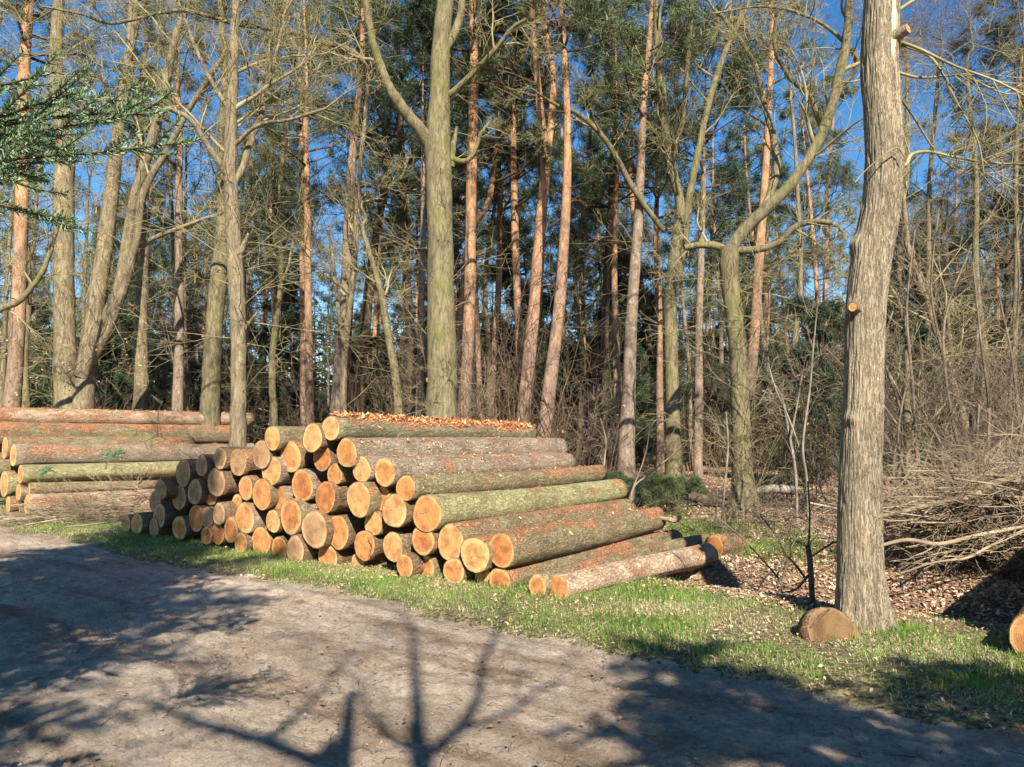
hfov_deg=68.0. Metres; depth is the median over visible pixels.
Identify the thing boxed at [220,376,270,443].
bare shrub
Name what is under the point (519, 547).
log
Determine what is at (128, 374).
bare shrub
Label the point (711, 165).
pine tree
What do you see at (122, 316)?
young conifer
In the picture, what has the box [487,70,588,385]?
pine tree
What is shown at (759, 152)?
pine tree
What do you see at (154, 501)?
log
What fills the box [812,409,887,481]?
bare shrub
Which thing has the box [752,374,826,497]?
bare shrub
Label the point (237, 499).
log
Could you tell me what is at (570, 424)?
young conifer
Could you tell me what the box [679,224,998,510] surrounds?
bare shrub
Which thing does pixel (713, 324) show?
pine tree
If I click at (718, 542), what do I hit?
log
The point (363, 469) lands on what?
log
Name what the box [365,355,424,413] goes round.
bare shrub
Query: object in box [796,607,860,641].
log
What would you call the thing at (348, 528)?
log
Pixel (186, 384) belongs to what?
bare tree
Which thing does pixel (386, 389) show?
bare shrub
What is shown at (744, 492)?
bare shrub
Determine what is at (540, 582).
log
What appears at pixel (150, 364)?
bare shrub
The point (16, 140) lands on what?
fir tree
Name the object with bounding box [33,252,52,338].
pine tree
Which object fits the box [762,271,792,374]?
pine tree
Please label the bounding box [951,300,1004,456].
young conifer
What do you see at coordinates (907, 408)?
bare tree
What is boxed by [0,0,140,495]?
pine tree
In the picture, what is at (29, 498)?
log
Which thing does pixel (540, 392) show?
bare shrub
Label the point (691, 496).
rotten log
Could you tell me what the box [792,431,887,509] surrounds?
bare shrub
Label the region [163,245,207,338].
pine tree
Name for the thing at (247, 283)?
pine tree
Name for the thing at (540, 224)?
pine tree
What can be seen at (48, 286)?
pine tree
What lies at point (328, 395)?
bare shrub
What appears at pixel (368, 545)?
log
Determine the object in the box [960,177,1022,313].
bare tree
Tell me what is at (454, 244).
pine tree
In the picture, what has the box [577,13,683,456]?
pine tree
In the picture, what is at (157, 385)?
young conifer
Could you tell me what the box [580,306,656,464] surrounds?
young conifer
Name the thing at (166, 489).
log
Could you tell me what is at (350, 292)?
bare tree
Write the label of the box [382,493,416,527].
log
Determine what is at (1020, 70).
bare tree
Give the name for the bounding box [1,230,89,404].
bare tree
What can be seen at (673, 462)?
oak tree
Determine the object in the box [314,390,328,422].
young conifer
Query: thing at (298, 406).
bare shrub
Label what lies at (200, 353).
young conifer
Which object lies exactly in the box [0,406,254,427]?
log
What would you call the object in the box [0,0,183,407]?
bare tree
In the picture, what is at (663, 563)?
log
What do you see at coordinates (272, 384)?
bare tree
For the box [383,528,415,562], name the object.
log
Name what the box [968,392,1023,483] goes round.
bare shrub
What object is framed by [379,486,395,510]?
log
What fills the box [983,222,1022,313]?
bare tree
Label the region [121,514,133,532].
log
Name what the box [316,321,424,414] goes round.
bare shrub
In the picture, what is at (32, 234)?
pine tree
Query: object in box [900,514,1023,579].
fallen branch
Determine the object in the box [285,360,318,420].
young conifer
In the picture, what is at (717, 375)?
young conifer
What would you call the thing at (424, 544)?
log
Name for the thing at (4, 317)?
bare tree
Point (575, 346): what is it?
young conifer
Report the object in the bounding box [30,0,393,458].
oak tree
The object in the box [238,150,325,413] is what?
pine tree
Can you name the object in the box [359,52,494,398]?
pine tree
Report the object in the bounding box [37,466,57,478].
conifer sprig
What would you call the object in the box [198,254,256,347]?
pine tree
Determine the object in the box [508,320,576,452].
young conifer
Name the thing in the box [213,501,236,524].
log
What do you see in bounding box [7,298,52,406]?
young conifer
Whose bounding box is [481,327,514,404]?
young conifer
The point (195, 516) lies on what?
log
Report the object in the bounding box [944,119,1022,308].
pine tree
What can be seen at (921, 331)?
young conifer
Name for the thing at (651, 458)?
bare shrub
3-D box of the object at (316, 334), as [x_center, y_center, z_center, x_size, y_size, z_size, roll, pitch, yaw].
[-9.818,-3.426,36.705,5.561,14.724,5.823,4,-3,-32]
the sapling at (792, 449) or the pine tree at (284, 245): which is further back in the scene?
the pine tree at (284, 245)
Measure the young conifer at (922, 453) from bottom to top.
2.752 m
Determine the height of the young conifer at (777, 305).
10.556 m
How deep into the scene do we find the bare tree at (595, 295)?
45.99 m
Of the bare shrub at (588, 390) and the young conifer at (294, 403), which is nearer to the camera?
the bare shrub at (588, 390)
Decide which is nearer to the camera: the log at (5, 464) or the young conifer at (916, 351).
the log at (5, 464)
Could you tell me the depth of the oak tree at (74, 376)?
19.99 m
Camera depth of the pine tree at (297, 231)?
41.92 m
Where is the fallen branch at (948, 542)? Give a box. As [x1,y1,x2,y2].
[884,495,1023,570]
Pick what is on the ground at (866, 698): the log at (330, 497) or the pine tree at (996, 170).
the pine tree at (996, 170)
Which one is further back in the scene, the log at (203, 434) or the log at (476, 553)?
the log at (203, 434)
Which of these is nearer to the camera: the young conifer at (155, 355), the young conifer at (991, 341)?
the young conifer at (991, 341)
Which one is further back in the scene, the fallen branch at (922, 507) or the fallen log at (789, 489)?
the fallen log at (789, 489)
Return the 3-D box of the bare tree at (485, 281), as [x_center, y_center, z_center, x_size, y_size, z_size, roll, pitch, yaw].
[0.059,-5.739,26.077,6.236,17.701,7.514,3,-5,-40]
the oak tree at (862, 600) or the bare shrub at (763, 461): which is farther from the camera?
the bare shrub at (763, 461)
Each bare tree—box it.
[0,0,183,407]
[0,70,111,407]
[0,172,103,363]
[0,191,77,348]
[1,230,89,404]
[11,68,187,409]
[98,97,268,411]
[105,0,265,410]
[110,196,183,376]
[167,126,298,438]
[170,0,386,439]
[186,261,230,410]
[198,270,257,373]
[238,0,460,413]
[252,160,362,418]
[289,145,482,416]
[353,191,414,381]
[393,228,475,382]
[402,1,626,418]
[426,227,484,382]
[454,209,509,390]
[460,242,513,384]
[526,6,664,465]
[547,206,626,364]
[569,244,601,451]
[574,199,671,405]
[629,213,694,454]
[678,0,864,470]
[724,276,783,453]
[738,252,807,460]
[785,29,1023,488]
[805,239,887,338]
[825,254,1023,501]
[829,0,1019,399]
[842,0,1002,469]
[895,0,1023,467]
[898,159,1019,462]
[905,0,1023,452]
[917,191,1020,359]
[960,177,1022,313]
[980,226,1021,318]
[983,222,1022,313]
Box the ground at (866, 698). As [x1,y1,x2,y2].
[0,448,1023,733]
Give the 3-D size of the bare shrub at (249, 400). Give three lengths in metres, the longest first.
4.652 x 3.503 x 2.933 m
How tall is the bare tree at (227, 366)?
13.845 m
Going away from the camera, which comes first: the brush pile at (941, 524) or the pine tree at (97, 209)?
the brush pile at (941, 524)
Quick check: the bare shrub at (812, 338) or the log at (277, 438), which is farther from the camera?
the bare shrub at (812, 338)
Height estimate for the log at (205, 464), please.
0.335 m
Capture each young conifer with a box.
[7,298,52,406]
[29,363,53,407]
[52,311,120,403]
[77,320,125,409]
[95,361,108,408]
[98,254,167,410]
[107,371,133,409]
[121,333,133,389]
[148,306,203,410]
[148,349,171,410]
[149,318,173,382]
[166,360,201,411]
[188,346,203,408]
[190,371,222,411]
[220,276,300,442]
[220,349,250,443]
[221,320,261,442]
[280,321,324,425]
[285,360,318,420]
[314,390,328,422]
[330,312,377,412]
[348,341,386,414]
[351,330,395,411]
[396,330,415,389]
[403,310,456,415]
[471,211,590,435]
[471,362,485,413]
[472,326,514,420]
[473,312,503,407]
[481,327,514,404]
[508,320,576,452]
[555,354,588,452]
[556,335,599,445]
[571,235,664,456]
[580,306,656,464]
[585,233,693,464]
[635,378,664,469]
[664,312,721,457]
[687,325,729,446]
[692,361,729,462]
[708,385,731,466]
[743,290,787,436]
[751,336,788,470]
[760,292,842,484]
[777,340,840,480]
[808,296,845,452]
[827,315,844,375]
[828,388,842,467]
[883,276,952,461]
[883,384,931,482]
[884,252,953,389]
[888,341,948,464]
[901,213,991,445]
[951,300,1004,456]
[951,372,993,458]
[989,310,1022,376]
[989,331,1021,424]
[1003,356,1023,417]
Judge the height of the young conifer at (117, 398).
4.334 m
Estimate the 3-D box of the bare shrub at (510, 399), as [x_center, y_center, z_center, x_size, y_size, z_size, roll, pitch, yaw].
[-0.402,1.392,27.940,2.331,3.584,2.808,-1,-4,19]
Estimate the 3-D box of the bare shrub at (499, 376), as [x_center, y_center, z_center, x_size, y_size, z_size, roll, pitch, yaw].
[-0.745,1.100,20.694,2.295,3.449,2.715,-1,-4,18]
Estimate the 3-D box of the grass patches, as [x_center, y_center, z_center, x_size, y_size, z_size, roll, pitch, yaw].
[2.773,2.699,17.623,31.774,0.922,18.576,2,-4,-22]
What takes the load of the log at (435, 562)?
on the ground at (866, 698)
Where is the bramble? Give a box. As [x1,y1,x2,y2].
[661,474,838,594]
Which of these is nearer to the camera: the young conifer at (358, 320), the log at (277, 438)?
the log at (277, 438)
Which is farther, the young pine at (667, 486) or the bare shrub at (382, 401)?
the bare shrub at (382, 401)
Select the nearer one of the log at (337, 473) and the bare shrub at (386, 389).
the log at (337, 473)
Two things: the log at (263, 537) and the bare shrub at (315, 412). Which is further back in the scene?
the bare shrub at (315, 412)
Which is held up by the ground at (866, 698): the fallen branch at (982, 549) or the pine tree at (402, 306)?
the pine tree at (402, 306)
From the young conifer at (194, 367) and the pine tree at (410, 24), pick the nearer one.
the pine tree at (410, 24)
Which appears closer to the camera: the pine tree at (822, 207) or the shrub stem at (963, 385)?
the shrub stem at (963, 385)
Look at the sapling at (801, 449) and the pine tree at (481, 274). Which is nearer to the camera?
the sapling at (801, 449)
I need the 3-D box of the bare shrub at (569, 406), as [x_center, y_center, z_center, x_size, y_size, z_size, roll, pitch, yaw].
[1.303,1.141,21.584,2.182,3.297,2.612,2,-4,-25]
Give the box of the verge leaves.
[39,524,1022,733]
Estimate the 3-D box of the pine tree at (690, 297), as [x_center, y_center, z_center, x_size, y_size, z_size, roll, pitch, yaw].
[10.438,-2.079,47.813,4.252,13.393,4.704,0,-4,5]
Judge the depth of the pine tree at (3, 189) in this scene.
35.71 m
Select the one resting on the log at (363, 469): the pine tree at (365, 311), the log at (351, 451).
the log at (351, 451)
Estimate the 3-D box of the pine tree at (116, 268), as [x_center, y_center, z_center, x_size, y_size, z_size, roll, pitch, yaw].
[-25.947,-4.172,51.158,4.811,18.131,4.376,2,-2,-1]
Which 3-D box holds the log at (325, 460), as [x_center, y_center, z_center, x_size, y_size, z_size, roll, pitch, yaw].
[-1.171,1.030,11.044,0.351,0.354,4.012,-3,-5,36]
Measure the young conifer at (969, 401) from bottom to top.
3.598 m
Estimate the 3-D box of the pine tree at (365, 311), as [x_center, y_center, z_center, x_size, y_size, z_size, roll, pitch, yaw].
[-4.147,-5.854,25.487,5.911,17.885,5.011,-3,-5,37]
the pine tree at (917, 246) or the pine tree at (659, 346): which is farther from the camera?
the pine tree at (917, 246)
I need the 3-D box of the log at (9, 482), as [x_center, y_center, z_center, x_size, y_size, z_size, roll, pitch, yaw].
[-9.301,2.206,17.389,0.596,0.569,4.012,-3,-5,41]
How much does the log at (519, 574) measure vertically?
0.306 m
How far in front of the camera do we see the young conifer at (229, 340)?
41.52 m
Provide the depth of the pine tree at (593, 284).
34.24 m
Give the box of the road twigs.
[0,565,1023,766]
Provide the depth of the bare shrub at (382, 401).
23.89 m
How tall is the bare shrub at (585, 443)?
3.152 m
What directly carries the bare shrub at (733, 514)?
on the ground at (866, 698)
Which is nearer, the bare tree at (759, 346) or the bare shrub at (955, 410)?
the bare shrub at (955, 410)
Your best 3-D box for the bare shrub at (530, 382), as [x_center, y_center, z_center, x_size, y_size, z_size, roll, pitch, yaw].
[-0.058,0.387,18.968,5.331,4.758,2.949,0,-4,-3]
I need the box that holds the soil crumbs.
[0,551,1020,766]
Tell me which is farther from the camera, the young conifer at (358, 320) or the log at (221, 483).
the young conifer at (358, 320)
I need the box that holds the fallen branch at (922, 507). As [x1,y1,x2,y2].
[883,455,1023,519]
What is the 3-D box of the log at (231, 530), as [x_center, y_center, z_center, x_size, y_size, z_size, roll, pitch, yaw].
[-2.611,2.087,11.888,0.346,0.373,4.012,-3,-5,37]
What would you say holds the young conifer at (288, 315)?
on the ground at (866, 698)
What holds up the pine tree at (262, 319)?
on the ground at (866, 698)
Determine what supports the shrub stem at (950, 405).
on the ground at (866, 698)
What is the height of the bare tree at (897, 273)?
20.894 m
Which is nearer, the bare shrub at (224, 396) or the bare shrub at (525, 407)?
the bare shrub at (525, 407)
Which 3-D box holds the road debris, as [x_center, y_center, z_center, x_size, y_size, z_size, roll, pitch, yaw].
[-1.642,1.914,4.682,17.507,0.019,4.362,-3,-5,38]
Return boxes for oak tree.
[0,0,295,408]
[0,0,571,420]
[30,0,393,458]
[65,0,228,410]
[160,0,315,443]
[491,0,840,478]
[632,0,935,509]
[726,0,1023,633]
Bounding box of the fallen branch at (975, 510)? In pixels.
[966,460,1023,519]
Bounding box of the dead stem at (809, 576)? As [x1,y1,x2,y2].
[727,476,836,606]
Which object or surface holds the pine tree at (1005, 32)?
on the ground at (866, 698)
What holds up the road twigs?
on the dirt road
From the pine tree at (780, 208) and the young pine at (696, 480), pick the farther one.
the pine tree at (780, 208)
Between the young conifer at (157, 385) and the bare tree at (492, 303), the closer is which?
the young conifer at (157, 385)
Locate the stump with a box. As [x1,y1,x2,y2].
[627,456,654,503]
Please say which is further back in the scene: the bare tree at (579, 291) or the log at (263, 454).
the bare tree at (579, 291)
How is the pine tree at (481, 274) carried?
on the ground at (866, 698)
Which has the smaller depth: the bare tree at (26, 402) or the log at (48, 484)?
the log at (48, 484)
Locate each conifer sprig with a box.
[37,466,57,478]
[95,447,126,469]
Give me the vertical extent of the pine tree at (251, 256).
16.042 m
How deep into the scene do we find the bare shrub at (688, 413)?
26.69 m
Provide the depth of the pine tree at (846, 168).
29.85 m
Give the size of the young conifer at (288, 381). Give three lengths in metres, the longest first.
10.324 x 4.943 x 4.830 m
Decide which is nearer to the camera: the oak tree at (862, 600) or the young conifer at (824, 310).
the oak tree at (862, 600)
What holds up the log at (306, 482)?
on the log at (294, 512)
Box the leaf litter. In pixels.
[626,470,1023,626]
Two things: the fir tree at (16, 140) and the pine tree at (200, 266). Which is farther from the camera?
the pine tree at (200, 266)
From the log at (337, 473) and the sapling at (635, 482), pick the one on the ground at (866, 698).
the sapling at (635, 482)
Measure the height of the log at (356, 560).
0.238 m
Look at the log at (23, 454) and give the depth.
16.82 m
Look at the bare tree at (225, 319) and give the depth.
45.07 m
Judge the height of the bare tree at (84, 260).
16.096 m
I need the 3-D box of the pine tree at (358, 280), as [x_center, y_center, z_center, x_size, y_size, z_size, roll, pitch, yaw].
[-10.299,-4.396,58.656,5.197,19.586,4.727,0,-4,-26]
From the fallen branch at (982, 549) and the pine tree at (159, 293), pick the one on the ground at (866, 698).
the pine tree at (159, 293)
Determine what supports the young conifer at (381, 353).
on the ground at (866, 698)
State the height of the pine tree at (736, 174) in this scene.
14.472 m
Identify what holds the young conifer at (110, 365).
on the ground at (866, 698)
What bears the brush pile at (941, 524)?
on the ground at (866, 698)
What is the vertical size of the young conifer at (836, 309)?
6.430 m
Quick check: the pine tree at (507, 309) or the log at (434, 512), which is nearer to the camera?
the log at (434, 512)
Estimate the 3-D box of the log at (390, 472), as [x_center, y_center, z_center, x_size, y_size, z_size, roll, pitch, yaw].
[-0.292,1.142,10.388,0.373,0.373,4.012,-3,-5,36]
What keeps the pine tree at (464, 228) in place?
on the ground at (866, 698)
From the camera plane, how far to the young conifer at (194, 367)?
30.39 m
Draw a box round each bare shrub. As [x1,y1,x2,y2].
[30,357,108,407]
[95,370,132,409]
[97,324,254,411]
[100,353,190,404]
[102,336,133,405]
[190,379,250,410]
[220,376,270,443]
[221,358,285,442]
[249,267,420,425]
[250,394,265,440]
[258,366,328,437]
[288,393,324,422]
[292,400,352,422]
[314,368,384,410]
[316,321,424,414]
[316,377,370,417]
[327,349,474,415]
[334,228,627,439]
[349,325,426,415]
[351,309,462,416]
[358,216,602,423]
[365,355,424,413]
[380,308,516,420]
[406,299,615,441]
[471,361,515,420]
[471,368,512,419]
[473,352,594,436]
[475,373,514,417]
[486,304,661,465]
[527,383,619,465]
[533,368,604,447]
[540,355,612,461]
[544,362,634,472]
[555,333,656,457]
[564,368,656,470]
[576,321,680,444]
[635,406,692,467]
[638,292,762,470]
[649,335,757,467]
[652,429,691,464]
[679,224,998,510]
[679,297,888,470]
[681,353,728,461]
[682,418,731,475]
[685,424,715,462]
[694,407,801,538]
[699,358,793,496]
[718,490,743,529]
[751,383,776,458]
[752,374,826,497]
[753,384,764,465]
[756,268,895,470]
[760,359,840,500]
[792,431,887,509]
[804,330,960,505]
[809,307,1021,463]
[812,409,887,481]
[833,307,995,483]
[839,339,937,474]
[884,310,1023,465]
[884,332,962,469]
[916,407,1013,485]
[921,330,1002,468]
[922,433,957,481]
[935,361,1017,470]
[955,360,1023,461]
[957,335,1023,461]
[958,314,1023,416]
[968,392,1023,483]
[980,356,1022,465]
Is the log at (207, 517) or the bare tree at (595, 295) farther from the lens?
the bare tree at (595, 295)
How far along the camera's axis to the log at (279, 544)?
9.75 m
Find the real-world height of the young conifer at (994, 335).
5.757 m
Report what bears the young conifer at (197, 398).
on the ground at (866, 698)
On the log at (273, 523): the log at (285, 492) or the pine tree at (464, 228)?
the log at (285, 492)
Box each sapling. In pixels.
[574,408,606,465]
[630,392,709,500]
[706,411,738,527]
[715,488,728,526]
[742,291,839,531]
[758,354,821,523]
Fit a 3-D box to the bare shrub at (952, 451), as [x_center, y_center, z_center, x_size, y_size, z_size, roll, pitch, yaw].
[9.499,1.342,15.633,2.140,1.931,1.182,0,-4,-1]
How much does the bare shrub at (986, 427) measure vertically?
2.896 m
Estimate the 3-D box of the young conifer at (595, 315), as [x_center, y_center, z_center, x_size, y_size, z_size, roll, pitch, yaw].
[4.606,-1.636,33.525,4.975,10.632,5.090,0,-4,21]
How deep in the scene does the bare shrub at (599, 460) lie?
22.26 m
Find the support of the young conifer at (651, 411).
on the ground at (866, 698)
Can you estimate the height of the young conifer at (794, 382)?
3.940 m
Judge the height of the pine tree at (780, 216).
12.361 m
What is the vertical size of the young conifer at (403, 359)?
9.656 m
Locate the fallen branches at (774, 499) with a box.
[605,455,836,537]
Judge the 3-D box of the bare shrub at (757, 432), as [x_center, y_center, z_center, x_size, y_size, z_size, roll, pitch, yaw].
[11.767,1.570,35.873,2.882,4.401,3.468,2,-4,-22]
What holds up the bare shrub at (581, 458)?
on the ground at (866, 698)
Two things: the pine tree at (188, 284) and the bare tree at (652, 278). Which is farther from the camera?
the bare tree at (652, 278)
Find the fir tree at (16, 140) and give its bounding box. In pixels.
[0,46,206,238]
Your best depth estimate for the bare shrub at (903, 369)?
21.24 m
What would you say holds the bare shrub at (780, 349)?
on the ground at (866, 698)
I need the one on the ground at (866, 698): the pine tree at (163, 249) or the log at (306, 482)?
the pine tree at (163, 249)
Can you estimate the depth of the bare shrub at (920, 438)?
17.44 m
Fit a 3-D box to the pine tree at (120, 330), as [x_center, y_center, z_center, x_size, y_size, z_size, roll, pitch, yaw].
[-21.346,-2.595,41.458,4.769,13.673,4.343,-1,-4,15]
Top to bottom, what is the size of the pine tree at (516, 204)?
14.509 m
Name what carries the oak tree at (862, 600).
on the ground at (866, 698)
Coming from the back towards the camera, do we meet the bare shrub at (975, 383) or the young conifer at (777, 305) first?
the young conifer at (777, 305)
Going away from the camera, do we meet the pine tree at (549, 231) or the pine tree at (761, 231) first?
the pine tree at (761, 231)
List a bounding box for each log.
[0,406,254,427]
[0,421,229,445]
[0,452,18,477]
[0,470,19,497]
[2,436,195,458]
[6,496,23,511]
[10,443,255,465]
[16,483,27,500]
[18,461,179,483]
[24,489,152,512]
[26,477,175,493]
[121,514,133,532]
[131,511,152,533]
[149,491,171,510]
[149,518,172,537]
[153,502,189,527]
[155,478,178,499]
[172,485,193,510]
[172,515,200,540]
[176,459,207,487]
[188,478,208,504]
[189,504,214,531]
[196,454,214,475]
[201,506,214,526]
[201,525,214,544]
[206,492,233,505]
[207,467,242,496]
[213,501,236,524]
[213,524,229,544]
[214,446,253,469]
[224,516,240,542]
[230,449,261,475]
[232,494,252,506]
[234,532,252,552]
[235,501,269,533]
[239,475,262,500]
[252,478,291,510]
[252,526,287,552]
[253,440,279,468]
[261,456,293,485]
[264,426,305,450]
[266,509,284,532]
[272,535,290,556]
[274,485,294,508]
[280,439,315,472]
[280,498,317,535]
[286,534,318,560]
[292,468,327,501]
[301,509,351,548]
[303,423,339,452]
[313,447,338,471]
[315,481,351,513]
[318,545,354,564]
[322,409,537,440]
[327,463,356,484]
[331,514,365,549]
[337,436,568,467]
[346,481,381,517]
[352,553,378,566]
[353,452,559,480]
[354,530,386,561]
[364,511,415,535]
[374,451,576,486]
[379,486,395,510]
[379,558,393,563]
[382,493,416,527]
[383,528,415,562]
[396,464,606,500]
[397,552,424,577]
[412,528,439,555]
[413,478,627,532]
[421,553,445,575]
[438,499,636,560]
[443,557,474,582]
[460,507,648,572]
[475,531,656,582]
[489,507,665,568]
[489,529,682,588]
[528,533,710,596]
[549,543,717,597]
[687,493,730,506]
[704,532,745,555]
[757,471,809,494]
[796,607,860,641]
[1009,605,1023,656]
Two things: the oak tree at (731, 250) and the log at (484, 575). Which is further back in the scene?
the oak tree at (731, 250)
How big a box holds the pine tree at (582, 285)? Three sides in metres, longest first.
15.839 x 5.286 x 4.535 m
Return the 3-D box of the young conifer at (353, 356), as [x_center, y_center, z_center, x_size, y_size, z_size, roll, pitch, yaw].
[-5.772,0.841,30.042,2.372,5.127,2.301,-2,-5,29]
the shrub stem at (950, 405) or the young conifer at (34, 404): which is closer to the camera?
the shrub stem at (950, 405)
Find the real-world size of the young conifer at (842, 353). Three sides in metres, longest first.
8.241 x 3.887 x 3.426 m
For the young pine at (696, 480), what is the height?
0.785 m
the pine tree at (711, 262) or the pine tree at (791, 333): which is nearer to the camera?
the pine tree at (711, 262)
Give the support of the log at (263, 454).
on the log at (275, 473)
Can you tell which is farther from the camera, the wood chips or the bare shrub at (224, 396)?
the bare shrub at (224, 396)
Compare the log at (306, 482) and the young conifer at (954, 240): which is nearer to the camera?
the log at (306, 482)
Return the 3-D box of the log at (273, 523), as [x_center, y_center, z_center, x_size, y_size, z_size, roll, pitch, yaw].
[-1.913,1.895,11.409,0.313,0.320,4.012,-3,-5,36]
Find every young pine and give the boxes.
[605,468,630,484]
[625,476,663,508]
[628,469,687,509]
[675,473,709,504]
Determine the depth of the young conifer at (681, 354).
32.06 m
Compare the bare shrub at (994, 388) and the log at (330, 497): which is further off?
the bare shrub at (994, 388)
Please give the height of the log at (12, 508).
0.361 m
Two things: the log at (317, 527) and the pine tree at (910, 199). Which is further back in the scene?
the pine tree at (910, 199)
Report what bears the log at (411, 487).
on the log at (397, 511)
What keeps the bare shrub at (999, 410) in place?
on the ground at (866, 698)
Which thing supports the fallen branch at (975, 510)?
on the brush pile at (941, 524)
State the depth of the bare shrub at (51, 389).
30.68 m
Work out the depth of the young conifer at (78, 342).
35.69 m
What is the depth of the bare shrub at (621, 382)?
25.69 m
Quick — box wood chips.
[95,529,766,630]
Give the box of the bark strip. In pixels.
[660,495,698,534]
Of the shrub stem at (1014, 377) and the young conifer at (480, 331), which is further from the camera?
the young conifer at (480, 331)
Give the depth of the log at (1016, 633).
5.33 m
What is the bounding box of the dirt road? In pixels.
[0,526,1023,766]
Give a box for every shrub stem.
[762,282,947,507]
[883,187,1023,535]
[884,265,1022,473]
[885,181,1023,486]
[887,218,1023,543]
[905,215,1023,475]
[914,188,1023,469]
[934,255,1023,543]
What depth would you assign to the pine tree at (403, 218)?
23.96 m
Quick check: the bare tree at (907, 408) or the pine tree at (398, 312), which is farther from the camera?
the pine tree at (398, 312)
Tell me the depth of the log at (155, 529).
11.52 m
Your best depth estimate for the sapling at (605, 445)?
12.61 m
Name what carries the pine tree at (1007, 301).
on the ground at (866, 698)
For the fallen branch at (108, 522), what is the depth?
12.16 m
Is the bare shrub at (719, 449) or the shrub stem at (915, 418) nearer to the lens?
the shrub stem at (915, 418)
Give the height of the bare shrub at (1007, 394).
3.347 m
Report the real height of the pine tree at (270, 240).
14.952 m
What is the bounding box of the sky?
[0,0,1022,413]
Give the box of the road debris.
[0,539,1003,766]
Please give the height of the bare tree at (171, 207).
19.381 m
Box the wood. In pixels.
[0,243,1020,449]
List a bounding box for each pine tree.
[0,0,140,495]
[0,89,101,342]
[0,164,49,287]
[1,266,52,357]
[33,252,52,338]
[75,194,115,333]
[75,226,154,372]
[76,245,133,334]
[77,207,155,343]
[89,191,173,375]
[93,141,209,410]
[106,191,165,387]
[108,0,241,410]
[131,245,168,333]
[146,193,199,371]
[154,211,229,356]
[158,207,229,410]
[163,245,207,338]
[164,196,228,370]
[187,130,299,412]
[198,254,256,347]
[207,151,315,405]
[208,93,340,426]
[224,154,298,439]
[237,0,387,426]
[237,2,356,426]
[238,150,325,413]
[244,133,326,388]
[247,228,299,441]
[278,0,529,416]
[288,0,467,413]
[293,0,422,415]
[298,271,353,422]
[329,277,372,404]
[337,148,408,404]
[355,205,404,332]
[358,147,480,408]
[359,0,507,416]
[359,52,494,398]
[373,180,460,417]
[379,187,426,385]
[381,260,425,360]
[386,54,531,418]
[391,0,526,418]
[391,0,571,403]
[411,151,496,341]
[418,135,494,320]
[452,23,563,416]
[455,0,642,425]
[460,1,586,417]
[474,181,535,334]
[482,0,638,437]
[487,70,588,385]
[517,0,704,471]
[521,251,572,339]
[525,124,602,415]
[543,206,602,337]
[546,144,631,421]
[552,4,710,472]
[565,189,628,458]
[565,270,601,340]
[569,0,723,478]
[570,76,651,359]
[570,155,653,397]
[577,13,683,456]
[599,39,737,471]
[633,0,783,477]
[639,181,725,465]
[647,260,705,373]
[660,118,778,462]
[662,169,751,450]
[677,220,748,404]
[677,248,725,339]
[688,0,852,425]
[695,119,804,466]
[711,219,793,389]
[723,211,811,454]
[730,153,797,438]
[749,189,810,354]
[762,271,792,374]
[768,78,857,356]
[777,72,862,357]
[782,180,848,314]
[857,156,949,390]
[887,189,951,359]
[909,130,1004,309]
[919,0,1023,353]
[921,186,1022,424]
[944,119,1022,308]
[950,122,1022,333]
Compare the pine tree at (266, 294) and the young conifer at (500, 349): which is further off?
the pine tree at (266, 294)
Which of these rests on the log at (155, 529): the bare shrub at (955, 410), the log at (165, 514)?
the log at (165, 514)
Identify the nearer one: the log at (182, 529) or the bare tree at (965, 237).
the log at (182, 529)
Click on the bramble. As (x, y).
(782, 546)
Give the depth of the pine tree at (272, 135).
23.20 m
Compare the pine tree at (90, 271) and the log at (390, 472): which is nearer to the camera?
the log at (390, 472)
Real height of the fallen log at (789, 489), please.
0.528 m
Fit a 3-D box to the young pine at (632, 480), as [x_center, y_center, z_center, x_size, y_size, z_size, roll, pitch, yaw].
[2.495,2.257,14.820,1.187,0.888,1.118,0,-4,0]
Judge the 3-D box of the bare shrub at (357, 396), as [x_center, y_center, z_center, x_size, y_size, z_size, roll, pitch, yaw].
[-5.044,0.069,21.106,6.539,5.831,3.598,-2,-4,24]
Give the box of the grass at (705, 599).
[7,516,1023,733]
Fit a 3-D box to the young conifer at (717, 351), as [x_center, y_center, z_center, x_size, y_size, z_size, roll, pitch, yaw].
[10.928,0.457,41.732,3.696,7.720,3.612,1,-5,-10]
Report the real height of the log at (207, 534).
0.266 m
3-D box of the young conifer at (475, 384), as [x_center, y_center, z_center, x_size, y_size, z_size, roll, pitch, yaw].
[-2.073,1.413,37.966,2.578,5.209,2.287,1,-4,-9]
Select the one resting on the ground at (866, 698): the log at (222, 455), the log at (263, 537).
the log at (263, 537)
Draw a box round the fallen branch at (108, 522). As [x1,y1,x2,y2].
[66,496,143,533]
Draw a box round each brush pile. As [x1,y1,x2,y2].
[0,457,167,530]
[787,405,1023,598]
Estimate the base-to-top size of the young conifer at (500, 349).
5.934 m
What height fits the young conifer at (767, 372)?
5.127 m
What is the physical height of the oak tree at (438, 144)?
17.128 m
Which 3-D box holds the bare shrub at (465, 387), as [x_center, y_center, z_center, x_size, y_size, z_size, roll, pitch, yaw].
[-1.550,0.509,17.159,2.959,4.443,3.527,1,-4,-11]

